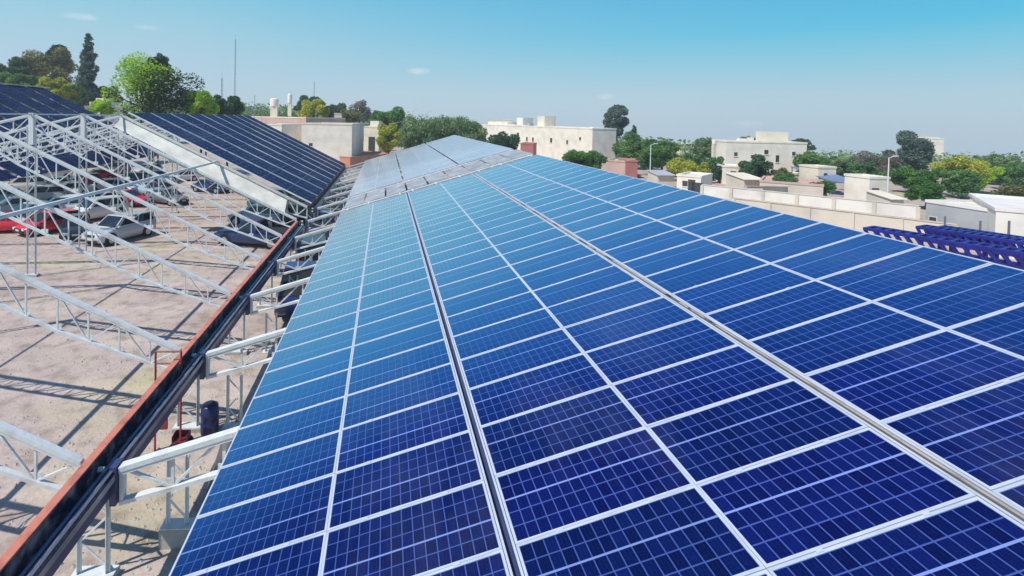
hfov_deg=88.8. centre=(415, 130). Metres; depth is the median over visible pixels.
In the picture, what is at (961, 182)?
tree
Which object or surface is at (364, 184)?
solar panel
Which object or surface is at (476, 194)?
solar panel
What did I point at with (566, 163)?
solar panel
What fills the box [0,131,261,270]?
roof truss
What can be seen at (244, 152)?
solar panel
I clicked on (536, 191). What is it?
solar panel
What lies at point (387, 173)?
solar panel
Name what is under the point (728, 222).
solar panel
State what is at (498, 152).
solar panel
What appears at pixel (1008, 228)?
pole
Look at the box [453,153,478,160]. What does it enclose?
solar panel
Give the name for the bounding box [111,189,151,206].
parked car
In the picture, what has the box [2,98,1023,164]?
tree belt
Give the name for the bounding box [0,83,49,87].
ridge flashing
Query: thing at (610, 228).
solar panel
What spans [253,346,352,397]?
solar panel
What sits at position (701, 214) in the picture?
solar panel
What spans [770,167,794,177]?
tree
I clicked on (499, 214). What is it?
solar panel
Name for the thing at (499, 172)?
solar panel
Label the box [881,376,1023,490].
solar panel
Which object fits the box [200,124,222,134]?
solar panel
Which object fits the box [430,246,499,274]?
solar panel
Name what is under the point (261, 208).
parked car
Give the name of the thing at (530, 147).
house
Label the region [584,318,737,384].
solar panel
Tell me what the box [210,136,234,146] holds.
solar panel
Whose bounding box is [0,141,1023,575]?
ground
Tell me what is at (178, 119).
solar panel
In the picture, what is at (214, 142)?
solar panel
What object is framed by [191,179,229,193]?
parked car
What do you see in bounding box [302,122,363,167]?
warehouse
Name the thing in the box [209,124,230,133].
solar panel
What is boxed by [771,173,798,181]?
tree
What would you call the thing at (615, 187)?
solar panel
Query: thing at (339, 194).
roof truss
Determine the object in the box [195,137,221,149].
solar panel
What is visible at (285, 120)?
house
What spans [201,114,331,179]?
cover strip
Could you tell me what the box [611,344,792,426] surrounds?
solar panel
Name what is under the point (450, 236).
solar panel
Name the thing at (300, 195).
solar panel
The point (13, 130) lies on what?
roof truss
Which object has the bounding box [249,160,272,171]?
solar panel
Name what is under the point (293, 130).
house
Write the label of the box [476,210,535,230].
solar panel
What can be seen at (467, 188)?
solar panel
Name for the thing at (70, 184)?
parked car
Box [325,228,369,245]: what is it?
solar panel
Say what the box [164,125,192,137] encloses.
solar panel
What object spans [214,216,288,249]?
parked car
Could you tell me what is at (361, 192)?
solar panel
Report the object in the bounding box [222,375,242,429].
lattice column
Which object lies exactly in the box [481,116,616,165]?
apartment building
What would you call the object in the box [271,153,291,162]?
solar panel
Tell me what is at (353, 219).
solar panel
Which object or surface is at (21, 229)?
parked car
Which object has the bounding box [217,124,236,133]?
solar panel
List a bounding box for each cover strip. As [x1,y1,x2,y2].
[151,113,317,195]
[170,113,322,189]
[187,114,326,183]
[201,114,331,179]
[213,114,335,175]
[225,115,337,171]
[234,115,339,168]
[242,115,341,165]
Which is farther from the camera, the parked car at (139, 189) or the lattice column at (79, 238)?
the parked car at (139, 189)
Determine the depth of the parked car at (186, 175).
64.64 m
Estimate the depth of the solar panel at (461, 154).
41.85 m
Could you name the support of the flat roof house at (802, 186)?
on the ground
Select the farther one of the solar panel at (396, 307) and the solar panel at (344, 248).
the solar panel at (344, 248)
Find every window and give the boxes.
[681,180,687,187]
[775,155,778,162]
[929,216,936,220]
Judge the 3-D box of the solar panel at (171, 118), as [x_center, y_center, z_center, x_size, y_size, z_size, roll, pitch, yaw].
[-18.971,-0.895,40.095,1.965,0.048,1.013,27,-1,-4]
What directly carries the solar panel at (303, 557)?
on the purlin
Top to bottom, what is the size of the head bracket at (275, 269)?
0.700 m
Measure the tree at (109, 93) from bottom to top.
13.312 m
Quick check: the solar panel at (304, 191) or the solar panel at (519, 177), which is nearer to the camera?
the solar panel at (519, 177)
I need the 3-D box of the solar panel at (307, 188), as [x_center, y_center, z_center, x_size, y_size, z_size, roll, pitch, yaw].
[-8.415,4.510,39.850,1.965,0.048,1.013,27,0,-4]
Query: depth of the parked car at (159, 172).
60.96 m
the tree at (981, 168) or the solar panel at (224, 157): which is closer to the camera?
the solar panel at (224, 157)
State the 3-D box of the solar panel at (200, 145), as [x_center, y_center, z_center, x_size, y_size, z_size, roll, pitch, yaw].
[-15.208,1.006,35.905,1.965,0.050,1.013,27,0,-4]
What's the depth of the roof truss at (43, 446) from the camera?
9.13 m
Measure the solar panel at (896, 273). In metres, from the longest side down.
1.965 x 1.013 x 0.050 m
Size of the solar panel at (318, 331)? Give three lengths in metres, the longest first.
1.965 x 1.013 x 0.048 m
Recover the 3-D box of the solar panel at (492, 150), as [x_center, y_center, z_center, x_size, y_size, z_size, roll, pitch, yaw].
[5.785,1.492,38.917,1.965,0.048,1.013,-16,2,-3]
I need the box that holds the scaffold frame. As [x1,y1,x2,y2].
[154,351,181,450]
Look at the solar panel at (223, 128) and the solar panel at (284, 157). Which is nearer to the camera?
the solar panel at (223, 128)
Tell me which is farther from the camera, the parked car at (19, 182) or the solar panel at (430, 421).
the parked car at (19, 182)
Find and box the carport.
[790,166,844,194]
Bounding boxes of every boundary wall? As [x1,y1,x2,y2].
[700,184,920,218]
[731,197,958,236]
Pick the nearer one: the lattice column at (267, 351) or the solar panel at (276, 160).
the lattice column at (267, 351)
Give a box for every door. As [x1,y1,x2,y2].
[368,137,374,150]
[688,179,694,191]
[692,182,702,192]
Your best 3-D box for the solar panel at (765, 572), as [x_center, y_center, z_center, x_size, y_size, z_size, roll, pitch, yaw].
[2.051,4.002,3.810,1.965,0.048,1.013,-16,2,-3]
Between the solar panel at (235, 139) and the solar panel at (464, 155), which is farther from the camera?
the solar panel at (235, 139)
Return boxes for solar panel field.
[0,84,486,180]
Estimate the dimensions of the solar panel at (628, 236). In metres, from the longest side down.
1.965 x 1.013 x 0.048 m
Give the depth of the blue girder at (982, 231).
25.97 m
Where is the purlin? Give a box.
[0,161,217,219]
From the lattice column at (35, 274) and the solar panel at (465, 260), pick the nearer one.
the solar panel at (465, 260)
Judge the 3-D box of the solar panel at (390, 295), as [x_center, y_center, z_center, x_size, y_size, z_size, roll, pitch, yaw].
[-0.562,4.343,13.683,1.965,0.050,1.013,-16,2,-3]
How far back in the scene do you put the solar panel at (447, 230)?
18.77 m
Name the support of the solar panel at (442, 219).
on the purlin
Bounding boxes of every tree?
[0,56,30,131]
[0,71,45,156]
[10,46,77,139]
[35,76,76,145]
[45,44,71,145]
[63,83,85,152]
[74,33,100,108]
[86,99,115,165]
[94,85,123,102]
[100,51,204,169]
[146,52,171,169]
[183,90,219,152]
[213,94,244,165]
[225,102,244,155]
[293,95,321,110]
[297,99,330,117]
[326,103,346,117]
[341,109,361,122]
[348,100,371,122]
[368,106,404,130]
[375,122,402,153]
[396,116,443,151]
[435,114,474,160]
[451,119,488,142]
[470,124,487,141]
[487,131,519,162]
[562,149,607,168]
[602,104,629,157]
[612,131,644,164]
[630,125,636,133]
[640,145,665,169]
[642,138,685,169]
[666,157,711,177]
[683,153,704,165]
[691,137,711,160]
[704,156,724,180]
[711,165,721,182]
[738,154,773,177]
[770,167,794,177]
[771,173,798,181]
[791,138,816,151]
[792,151,830,171]
[809,180,836,195]
[828,155,859,167]
[830,158,856,175]
[850,161,885,175]
[852,150,900,173]
[868,157,891,174]
[882,130,935,169]
[886,165,948,188]
[903,177,945,208]
[929,154,1005,189]
[940,167,983,198]
[969,155,988,159]
[978,154,1021,182]
[989,184,1023,196]
[991,162,1023,185]
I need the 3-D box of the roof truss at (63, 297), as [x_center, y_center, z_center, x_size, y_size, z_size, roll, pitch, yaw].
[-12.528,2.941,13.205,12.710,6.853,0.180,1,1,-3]
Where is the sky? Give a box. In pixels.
[0,0,1023,162]
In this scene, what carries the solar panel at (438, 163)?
on the purlin
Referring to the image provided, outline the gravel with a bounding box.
[0,240,279,575]
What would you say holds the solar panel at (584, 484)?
on the purlin
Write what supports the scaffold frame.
on the ground
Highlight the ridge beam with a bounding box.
[0,113,120,115]
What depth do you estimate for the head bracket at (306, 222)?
31.33 m
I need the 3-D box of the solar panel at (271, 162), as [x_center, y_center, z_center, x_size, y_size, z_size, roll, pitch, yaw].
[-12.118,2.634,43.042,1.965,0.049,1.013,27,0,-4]
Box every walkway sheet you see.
[344,194,365,208]
[365,188,384,202]
[386,182,405,195]
[406,177,427,189]
[424,171,447,183]
[444,166,468,177]
[462,160,490,171]
[481,155,511,164]
[499,149,532,158]
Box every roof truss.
[0,115,27,137]
[0,115,79,149]
[0,116,118,157]
[0,118,148,161]
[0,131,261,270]
[0,181,231,307]
[0,263,181,369]
[0,420,83,492]
[21,116,175,158]
[28,113,281,245]
[59,119,189,153]
[80,114,296,227]
[89,117,208,150]
[113,119,218,149]
[114,114,307,218]
[118,294,715,505]
[205,239,612,379]
[250,211,558,314]
[277,193,524,275]
[294,181,502,249]
[307,157,526,231]
[317,155,510,216]
[325,154,495,204]
[331,157,455,195]
[336,153,449,190]
[340,150,444,184]
[343,148,439,179]
[346,146,430,174]
[349,144,426,170]
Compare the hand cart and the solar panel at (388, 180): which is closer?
the hand cart
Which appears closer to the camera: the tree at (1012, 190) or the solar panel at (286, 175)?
the solar panel at (286, 175)
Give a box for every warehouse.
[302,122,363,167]
[925,199,987,230]
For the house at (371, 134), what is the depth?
110.40 m
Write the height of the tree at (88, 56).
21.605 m
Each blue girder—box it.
[863,226,1023,269]
[915,225,1023,260]
[937,225,1023,258]
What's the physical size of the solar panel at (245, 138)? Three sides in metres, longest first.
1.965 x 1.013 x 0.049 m
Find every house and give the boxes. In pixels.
[84,98,126,165]
[251,116,345,149]
[255,123,301,165]
[298,151,397,168]
[334,113,357,122]
[363,121,389,151]
[488,119,511,121]
[520,142,536,157]
[606,158,636,174]
[618,158,637,177]
[676,171,712,192]
[677,143,696,156]
[759,176,823,195]
[799,164,836,192]
[844,173,890,199]
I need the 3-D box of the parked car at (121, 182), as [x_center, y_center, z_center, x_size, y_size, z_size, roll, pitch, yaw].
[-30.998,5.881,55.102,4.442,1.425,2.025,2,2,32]
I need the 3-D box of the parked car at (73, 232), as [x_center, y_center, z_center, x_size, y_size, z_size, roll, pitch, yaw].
[-23.274,6.484,35.141,2.025,1.425,4.442,0,2,-33]
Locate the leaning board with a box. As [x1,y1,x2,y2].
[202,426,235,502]
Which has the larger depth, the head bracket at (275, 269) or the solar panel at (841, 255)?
the head bracket at (275, 269)
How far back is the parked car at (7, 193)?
46.36 m
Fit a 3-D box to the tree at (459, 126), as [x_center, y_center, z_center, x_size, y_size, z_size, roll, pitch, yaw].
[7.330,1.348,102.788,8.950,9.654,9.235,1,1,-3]
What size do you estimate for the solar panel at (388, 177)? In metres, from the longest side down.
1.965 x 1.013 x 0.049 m
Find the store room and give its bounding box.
[789,171,798,177]
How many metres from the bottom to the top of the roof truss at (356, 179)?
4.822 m
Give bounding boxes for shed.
[647,170,675,186]
[724,172,760,187]
[747,186,791,191]
[864,190,907,203]
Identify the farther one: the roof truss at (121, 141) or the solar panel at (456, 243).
the roof truss at (121, 141)
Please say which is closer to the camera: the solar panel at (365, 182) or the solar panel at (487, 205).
the solar panel at (487, 205)
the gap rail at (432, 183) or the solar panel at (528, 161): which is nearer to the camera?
the solar panel at (528, 161)
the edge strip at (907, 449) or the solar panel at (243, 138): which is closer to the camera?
the edge strip at (907, 449)
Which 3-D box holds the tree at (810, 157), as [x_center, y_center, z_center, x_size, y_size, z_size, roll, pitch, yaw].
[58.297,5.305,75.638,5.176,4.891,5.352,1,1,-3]
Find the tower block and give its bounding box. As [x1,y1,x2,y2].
[917,137,944,162]
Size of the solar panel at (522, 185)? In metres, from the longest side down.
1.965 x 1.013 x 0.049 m
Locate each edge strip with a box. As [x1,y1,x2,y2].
[128,112,311,202]
[406,194,512,575]
[407,192,523,575]
[472,173,1023,525]
[474,173,1023,515]
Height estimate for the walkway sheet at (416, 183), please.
0.392 m
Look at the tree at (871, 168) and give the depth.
74.04 m
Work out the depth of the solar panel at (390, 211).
25.65 m
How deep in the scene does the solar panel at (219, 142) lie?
40.33 m
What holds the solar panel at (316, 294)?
on the purlin
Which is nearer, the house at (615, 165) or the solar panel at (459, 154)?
the solar panel at (459, 154)
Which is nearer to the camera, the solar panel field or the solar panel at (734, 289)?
the solar panel at (734, 289)
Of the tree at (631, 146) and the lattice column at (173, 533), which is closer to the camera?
the lattice column at (173, 533)
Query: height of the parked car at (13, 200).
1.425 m
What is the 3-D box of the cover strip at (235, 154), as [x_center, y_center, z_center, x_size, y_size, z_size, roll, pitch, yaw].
[-13.613,1.812,38.741,12.406,6.099,0.170,1,1,-3]
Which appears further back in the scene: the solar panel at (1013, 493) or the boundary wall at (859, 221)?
the boundary wall at (859, 221)
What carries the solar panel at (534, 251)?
on the purlin
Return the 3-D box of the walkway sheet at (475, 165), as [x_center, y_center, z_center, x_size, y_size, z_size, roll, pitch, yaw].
[3.906,2.280,33.680,1.194,0.392,4.000,1,1,-3]
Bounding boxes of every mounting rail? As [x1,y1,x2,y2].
[406,194,524,575]
[474,174,1023,521]
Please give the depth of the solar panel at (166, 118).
39.11 m
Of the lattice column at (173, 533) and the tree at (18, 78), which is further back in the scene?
the tree at (18, 78)
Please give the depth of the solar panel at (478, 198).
22.86 m
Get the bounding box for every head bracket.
[97,458,122,506]
[191,349,206,379]
[239,293,250,314]
[268,259,276,275]
[287,236,294,249]
[301,219,307,231]
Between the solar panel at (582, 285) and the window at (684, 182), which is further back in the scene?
the window at (684, 182)
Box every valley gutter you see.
[0,221,303,575]
[309,165,348,211]
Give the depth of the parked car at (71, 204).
41.24 m
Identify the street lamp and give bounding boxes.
[650,143,657,169]
[887,155,898,192]
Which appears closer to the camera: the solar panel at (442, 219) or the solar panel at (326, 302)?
the solar panel at (326, 302)
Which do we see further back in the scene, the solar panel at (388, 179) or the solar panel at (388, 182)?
the solar panel at (388, 179)
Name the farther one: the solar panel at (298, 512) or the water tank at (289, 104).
the water tank at (289, 104)
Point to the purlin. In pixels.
(22, 211)
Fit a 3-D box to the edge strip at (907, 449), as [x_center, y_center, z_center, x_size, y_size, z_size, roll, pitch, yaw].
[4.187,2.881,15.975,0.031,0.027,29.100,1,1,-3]
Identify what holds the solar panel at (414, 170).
on the purlin
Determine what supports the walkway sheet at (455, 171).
attached to the gap rail at (432, 183)
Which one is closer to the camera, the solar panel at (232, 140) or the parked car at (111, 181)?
the solar panel at (232, 140)
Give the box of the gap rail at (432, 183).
[336,150,532,212]
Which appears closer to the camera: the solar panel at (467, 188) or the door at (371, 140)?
the solar panel at (467, 188)
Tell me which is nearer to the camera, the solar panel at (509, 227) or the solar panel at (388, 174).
the solar panel at (509, 227)
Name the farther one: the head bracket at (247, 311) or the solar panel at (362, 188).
the solar panel at (362, 188)
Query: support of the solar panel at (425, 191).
on the purlin
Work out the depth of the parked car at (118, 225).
33.73 m
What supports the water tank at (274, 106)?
on the house at (285, 120)
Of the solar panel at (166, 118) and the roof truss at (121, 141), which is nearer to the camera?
the solar panel at (166, 118)
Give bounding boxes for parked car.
[0,187,23,200]
[0,196,44,211]
[0,210,33,230]
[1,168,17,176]
[5,175,47,190]
[7,184,67,199]
[11,201,62,214]
[12,208,80,236]
[38,166,72,177]
[45,194,84,208]
[47,176,77,183]
[58,213,92,239]
[62,181,95,193]
[69,172,101,183]
[72,195,128,218]
[81,191,112,196]
[81,210,155,245]
[87,169,116,177]
[92,178,120,190]
[94,162,131,173]
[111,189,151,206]
[116,178,135,188]
[119,172,145,180]
[130,181,162,193]
[131,163,162,171]
[144,169,171,184]
[145,188,188,205]
[169,170,199,181]
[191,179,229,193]
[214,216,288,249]
[227,203,286,226]
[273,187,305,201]
[274,261,315,315]
[286,201,312,227]
[295,233,327,260]
[307,210,338,237]
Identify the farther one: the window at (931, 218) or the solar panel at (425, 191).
the window at (931, 218)
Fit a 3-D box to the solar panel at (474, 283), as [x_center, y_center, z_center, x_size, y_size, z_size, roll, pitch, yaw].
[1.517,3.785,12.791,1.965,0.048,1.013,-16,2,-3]
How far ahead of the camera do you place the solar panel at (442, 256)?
15.77 m
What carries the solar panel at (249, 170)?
attached to the edge strip at (220, 158)
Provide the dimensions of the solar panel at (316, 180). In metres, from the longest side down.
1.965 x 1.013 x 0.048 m
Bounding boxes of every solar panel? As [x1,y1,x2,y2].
[132,113,161,125]
[138,113,166,125]
[144,113,172,124]
[153,113,180,124]
[159,113,185,124]
[159,126,186,138]
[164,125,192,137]
[166,114,190,124]
[169,125,196,137]
[169,474,334,575]
[173,114,197,124]
[177,125,204,136]
[178,114,200,124]
[183,114,204,123]
[183,125,207,136]
[185,138,212,151]
[188,125,212,135]
[188,138,216,150]
[189,114,210,123]
[191,531,326,575]
[193,114,214,123]
[195,125,217,135]
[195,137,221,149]
[196,430,340,517]
[197,114,217,123]
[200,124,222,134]
[201,137,226,148]
[203,124,225,134]
[207,136,231,147]
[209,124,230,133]
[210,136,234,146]
[211,151,238,164]
[213,124,234,133]
[215,150,241,162]
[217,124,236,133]
[217,135,239,145]
[219,149,245,161]
[220,135,242,145]
[220,396,345,467]
[225,134,246,144]
[225,148,250,160]
[229,134,250,143]
[229,148,254,159]
[232,147,257,157]
[233,134,252,143]
[236,133,255,142]
[236,164,262,176]
[238,146,261,156]
[238,369,349,428]
[239,162,266,175]
[242,145,264,155]
[243,161,268,173]
[245,145,266,154]
[249,144,270,153]
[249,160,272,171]
[252,159,276,170]
[253,143,272,152]
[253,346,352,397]
[255,143,274,152]
[255,158,279,169]
[260,157,281,167]
[261,176,288,189]
[262,156,284,166]
[265,155,286,165]
[265,175,290,187]
[265,328,355,372]
[267,173,292,186]
[269,154,289,163]
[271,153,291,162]
[272,171,296,183]
[275,152,293,161]
[275,170,298,181]
[275,312,357,351]
[278,169,300,180]
[282,167,303,178]
[283,298,359,333]
[284,166,304,176]
[286,165,306,175]
[287,189,312,201]
[289,163,308,173]
[289,187,314,200]
[291,162,310,172]
[291,286,361,318]
[292,185,316,198]
[293,162,312,171]
[296,182,319,194]
[297,276,362,304]
[298,181,320,192]
[300,179,322,191]
[302,267,363,293]
[303,178,324,188]
[304,176,325,186]
[307,175,326,185]
[307,258,365,283]
[309,173,328,183]
[311,172,329,182]
[312,171,330,180]
[312,251,366,273]
[316,245,366,265]
[319,239,367,258]
[320,481,501,575]
[322,233,368,251]
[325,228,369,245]
[327,431,483,530]
[328,224,369,239]
[330,220,370,234]
[332,216,371,230]
[334,212,371,226]
[335,392,469,472]
[336,209,372,222]
[338,206,372,218]
[340,203,372,214]
[341,363,459,429]
[346,339,451,395]
[348,187,375,196]
[349,185,375,194]
[350,184,375,192]
[350,319,444,367]
[351,182,375,190]
[352,180,376,188]
[353,179,376,186]
[353,303,439,345]
[354,178,376,184]
[356,289,435,326]
[358,277,431,310]
[360,267,427,297]
[362,258,425,285]
[363,250,422,275]
[365,243,420,265]
[366,236,418,257]
[367,230,416,250]
[368,225,415,243]
[369,216,412,232]
[369,220,413,237]
[370,212,411,227]
[371,205,409,218]
[371,208,410,222]
[372,199,407,211]
[372,202,408,214]
[373,193,405,204]
[373,196,406,207]
[376,175,400,182]
[376,176,401,184]
[376,178,401,186]
[376,179,402,188]
[377,170,399,176]
[377,171,399,178]
[377,172,399,179]
[377,174,400,180]
[401,163,423,169]
[402,165,424,172]
[402,166,425,173]
[403,167,427,175]
[403,169,428,176]
[403,170,428,178]
[404,171,430,180]
[408,183,440,194]
[409,185,443,196]
[410,188,445,200]
[411,190,447,203]
[412,193,450,206]
[413,196,452,210]
[414,199,455,214]
[415,203,458,218]
[416,206,461,223]
[418,210,466,228]
[419,215,470,234]
[421,220,474,240]
[423,225,480,247]
[423,549,509,575]
[424,157,446,164]
[425,158,447,165]
[425,232,486,255]
[426,159,449,166]
[427,160,450,167]
[428,161,453,169]
[428,239,492,264]
[429,163,455,170]
[430,164,457,172]
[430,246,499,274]
[433,255,508,286]
[437,265,518,300]
[440,174,474,184]
[441,277,530,316]
[442,176,477,187]
[445,178,480,189]
[446,180,483,192]
[446,291,544,336]
[448,150,470,157]
[449,182,488,195]
[450,151,472,158]
[451,185,491,198]
[452,152,475,159]
[452,308,561,360]
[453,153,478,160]
[454,187,496,202]
[455,154,480,161]
[456,155,482,162]
[457,190,501,205]
[458,155,485,164]
[460,193,507,209]
[460,328,582,389]
[463,197,513,214]
[468,201,519,219]
[468,353,610,426]
[471,144,494,150]
[472,205,527,224]
[473,145,495,151]
[475,145,498,152]
[475,164,508,174]
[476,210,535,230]
[477,146,502,152]
[478,165,512,176]
[479,146,504,153]
[480,386,645,475]
[481,147,507,154]
[481,167,517,178]
[481,215,544,237]
[484,148,511,156]
[485,169,523,180]
[487,221,554,245]
[488,171,528,183]
[493,173,533,185]
[494,227,566,254]
[495,427,694,544]
[496,175,540,188]
[501,177,547,191]
[501,235,580,264]
[506,180,555,195]
[507,155,541,164]
[510,243,595,276]
[511,156,545,166]
[512,183,563,199]
[515,157,553,168]
[516,485,765,575]
[518,186,572,203]
[519,159,557,169]
[520,253,613,290]
[524,160,565,172]
[525,189,581,207]
[530,161,572,174]
[532,193,593,213]
[532,265,636,307]
[536,163,580,176]
[541,197,605,218]
[542,165,588,179]
[546,279,663,327]
[550,167,599,181]
[550,202,621,225]
[556,169,608,185]
[561,208,637,233]
[563,297,696,352]
[565,172,620,188]
[573,214,655,241]
[574,175,633,192]
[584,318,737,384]
[585,178,647,196]
[587,220,677,251]
[595,181,664,201]
[603,229,702,262]
[609,185,680,206]
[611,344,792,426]
[621,238,732,276]
[622,189,702,212]
[638,194,725,219]
[644,249,769,293]
[647,379,867,484]
[657,199,751,228]
[672,263,812,314]
[679,206,783,237]
[696,427,975,568]
[704,213,819,248]
[706,280,871,340]
[734,222,865,262]
[748,302,944,375]
[748,569,771,575]
[767,496,1023,575]
[771,233,921,279]
[805,329,1023,422]
[817,246,992,300]
[872,263,1023,328]
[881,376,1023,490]
[947,304,1023,357]
[992,480,1023,510]
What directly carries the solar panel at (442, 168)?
on the purlin
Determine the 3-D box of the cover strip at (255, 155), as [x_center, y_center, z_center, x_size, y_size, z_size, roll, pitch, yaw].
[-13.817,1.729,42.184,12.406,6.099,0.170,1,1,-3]
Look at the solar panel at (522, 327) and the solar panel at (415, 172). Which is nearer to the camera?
the solar panel at (522, 327)
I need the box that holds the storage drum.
[200,400,218,436]
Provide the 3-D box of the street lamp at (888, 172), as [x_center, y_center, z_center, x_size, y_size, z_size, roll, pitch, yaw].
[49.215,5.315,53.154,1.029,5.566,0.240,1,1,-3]
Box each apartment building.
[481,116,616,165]
[711,131,807,175]
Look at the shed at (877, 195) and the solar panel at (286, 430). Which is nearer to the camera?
the solar panel at (286, 430)
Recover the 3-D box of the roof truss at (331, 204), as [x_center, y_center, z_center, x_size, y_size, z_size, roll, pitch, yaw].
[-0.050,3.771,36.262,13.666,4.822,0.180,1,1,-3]
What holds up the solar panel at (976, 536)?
on the purlin
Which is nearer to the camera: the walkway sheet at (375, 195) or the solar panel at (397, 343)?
the solar panel at (397, 343)
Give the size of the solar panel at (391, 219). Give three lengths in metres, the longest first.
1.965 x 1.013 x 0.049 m
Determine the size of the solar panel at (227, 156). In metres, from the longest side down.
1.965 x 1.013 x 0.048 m
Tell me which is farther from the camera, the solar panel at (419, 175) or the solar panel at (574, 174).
the solar panel at (419, 175)
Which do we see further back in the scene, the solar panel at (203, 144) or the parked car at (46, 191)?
the parked car at (46, 191)
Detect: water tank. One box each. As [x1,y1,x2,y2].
[270,97,278,116]
[288,93,291,115]
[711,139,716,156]
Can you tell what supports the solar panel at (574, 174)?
on the purlin
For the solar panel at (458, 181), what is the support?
on the purlin
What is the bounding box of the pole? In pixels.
[1007,221,1010,256]
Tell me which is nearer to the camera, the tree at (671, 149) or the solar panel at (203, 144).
the solar panel at (203, 144)
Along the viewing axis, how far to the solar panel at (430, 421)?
7.65 m
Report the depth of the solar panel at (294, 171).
44.15 m
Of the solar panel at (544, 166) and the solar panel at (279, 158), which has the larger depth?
the solar panel at (279, 158)
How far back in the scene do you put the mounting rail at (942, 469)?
5.90 m
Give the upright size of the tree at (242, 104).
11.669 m
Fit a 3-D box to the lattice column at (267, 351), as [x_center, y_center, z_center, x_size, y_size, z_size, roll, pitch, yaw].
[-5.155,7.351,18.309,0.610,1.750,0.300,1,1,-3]
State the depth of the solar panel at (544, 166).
26.08 m
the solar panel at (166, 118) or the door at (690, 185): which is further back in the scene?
the door at (690, 185)
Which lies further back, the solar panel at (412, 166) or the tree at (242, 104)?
the tree at (242, 104)
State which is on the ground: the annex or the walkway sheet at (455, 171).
the annex
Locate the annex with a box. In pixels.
[715,163,740,183]
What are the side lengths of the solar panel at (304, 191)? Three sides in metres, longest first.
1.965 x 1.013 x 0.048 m
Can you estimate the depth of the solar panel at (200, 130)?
41.19 m
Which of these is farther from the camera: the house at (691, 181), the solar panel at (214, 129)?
the house at (691, 181)
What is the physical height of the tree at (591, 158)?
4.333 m
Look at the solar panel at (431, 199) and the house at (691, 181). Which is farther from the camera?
the house at (691, 181)
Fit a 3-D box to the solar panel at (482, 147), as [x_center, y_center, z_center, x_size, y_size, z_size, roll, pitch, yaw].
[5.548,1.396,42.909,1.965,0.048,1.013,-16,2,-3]
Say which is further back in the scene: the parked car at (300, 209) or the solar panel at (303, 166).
the solar panel at (303, 166)
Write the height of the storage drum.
0.824 m
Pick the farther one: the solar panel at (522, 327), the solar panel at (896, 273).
the solar panel at (522, 327)
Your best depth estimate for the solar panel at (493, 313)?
10.77 m
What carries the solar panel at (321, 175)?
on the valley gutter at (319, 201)
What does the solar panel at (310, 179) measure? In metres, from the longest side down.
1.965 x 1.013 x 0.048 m
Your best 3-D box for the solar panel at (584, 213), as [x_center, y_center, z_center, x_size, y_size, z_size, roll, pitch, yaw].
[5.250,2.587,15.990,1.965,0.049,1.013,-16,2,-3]
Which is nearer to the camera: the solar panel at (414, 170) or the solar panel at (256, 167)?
the solar panel at (256, 167)
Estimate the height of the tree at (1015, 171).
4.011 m
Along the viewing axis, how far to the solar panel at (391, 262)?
16.66 m
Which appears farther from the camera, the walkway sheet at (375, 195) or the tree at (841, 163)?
the tree at (841, 163)
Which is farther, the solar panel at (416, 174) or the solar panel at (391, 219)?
the solar panel at (416, 174)
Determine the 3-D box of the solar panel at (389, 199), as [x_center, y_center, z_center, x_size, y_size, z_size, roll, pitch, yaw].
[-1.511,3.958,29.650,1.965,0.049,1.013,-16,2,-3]
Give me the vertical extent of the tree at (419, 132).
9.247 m
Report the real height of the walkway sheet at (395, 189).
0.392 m
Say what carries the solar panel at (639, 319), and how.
on the purlin
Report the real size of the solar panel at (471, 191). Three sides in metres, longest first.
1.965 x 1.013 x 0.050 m
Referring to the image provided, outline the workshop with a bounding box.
[969,193,1023,258]
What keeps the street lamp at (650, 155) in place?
on the ground
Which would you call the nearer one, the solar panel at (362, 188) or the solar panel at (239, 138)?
the solar panel at (362, 188)
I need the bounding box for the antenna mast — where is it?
[234,34,235,95]
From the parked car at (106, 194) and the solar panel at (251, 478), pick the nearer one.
the solar panel at (251, 478)
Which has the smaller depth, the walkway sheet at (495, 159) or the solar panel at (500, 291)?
the solar panel at (500, 291)
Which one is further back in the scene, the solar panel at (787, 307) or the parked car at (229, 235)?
the parked car at (229, 235)
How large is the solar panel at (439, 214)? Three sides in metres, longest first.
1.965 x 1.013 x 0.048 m
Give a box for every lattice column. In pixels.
[25,125,39,276]
[71,499,119,575]
[76,124,88,253]
[117,129,124,212]
[147,124,154,213]
[158,454,195,548]
[170,125,178,212]
[172,374,199,433]
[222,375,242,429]
[224,312,248,355]
[256,274,272,308]
[262,313,277,353]
[278,249,290,276]
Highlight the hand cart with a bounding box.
[169,430,193,446]
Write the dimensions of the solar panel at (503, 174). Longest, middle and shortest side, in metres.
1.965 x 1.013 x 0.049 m
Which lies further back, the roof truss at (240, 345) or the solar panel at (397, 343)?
the roof truss at (240, 345)
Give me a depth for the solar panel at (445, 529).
5.70 m
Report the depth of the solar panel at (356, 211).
28.55 m
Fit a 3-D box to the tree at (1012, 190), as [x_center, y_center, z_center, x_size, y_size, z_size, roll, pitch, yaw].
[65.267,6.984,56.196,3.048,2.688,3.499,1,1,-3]

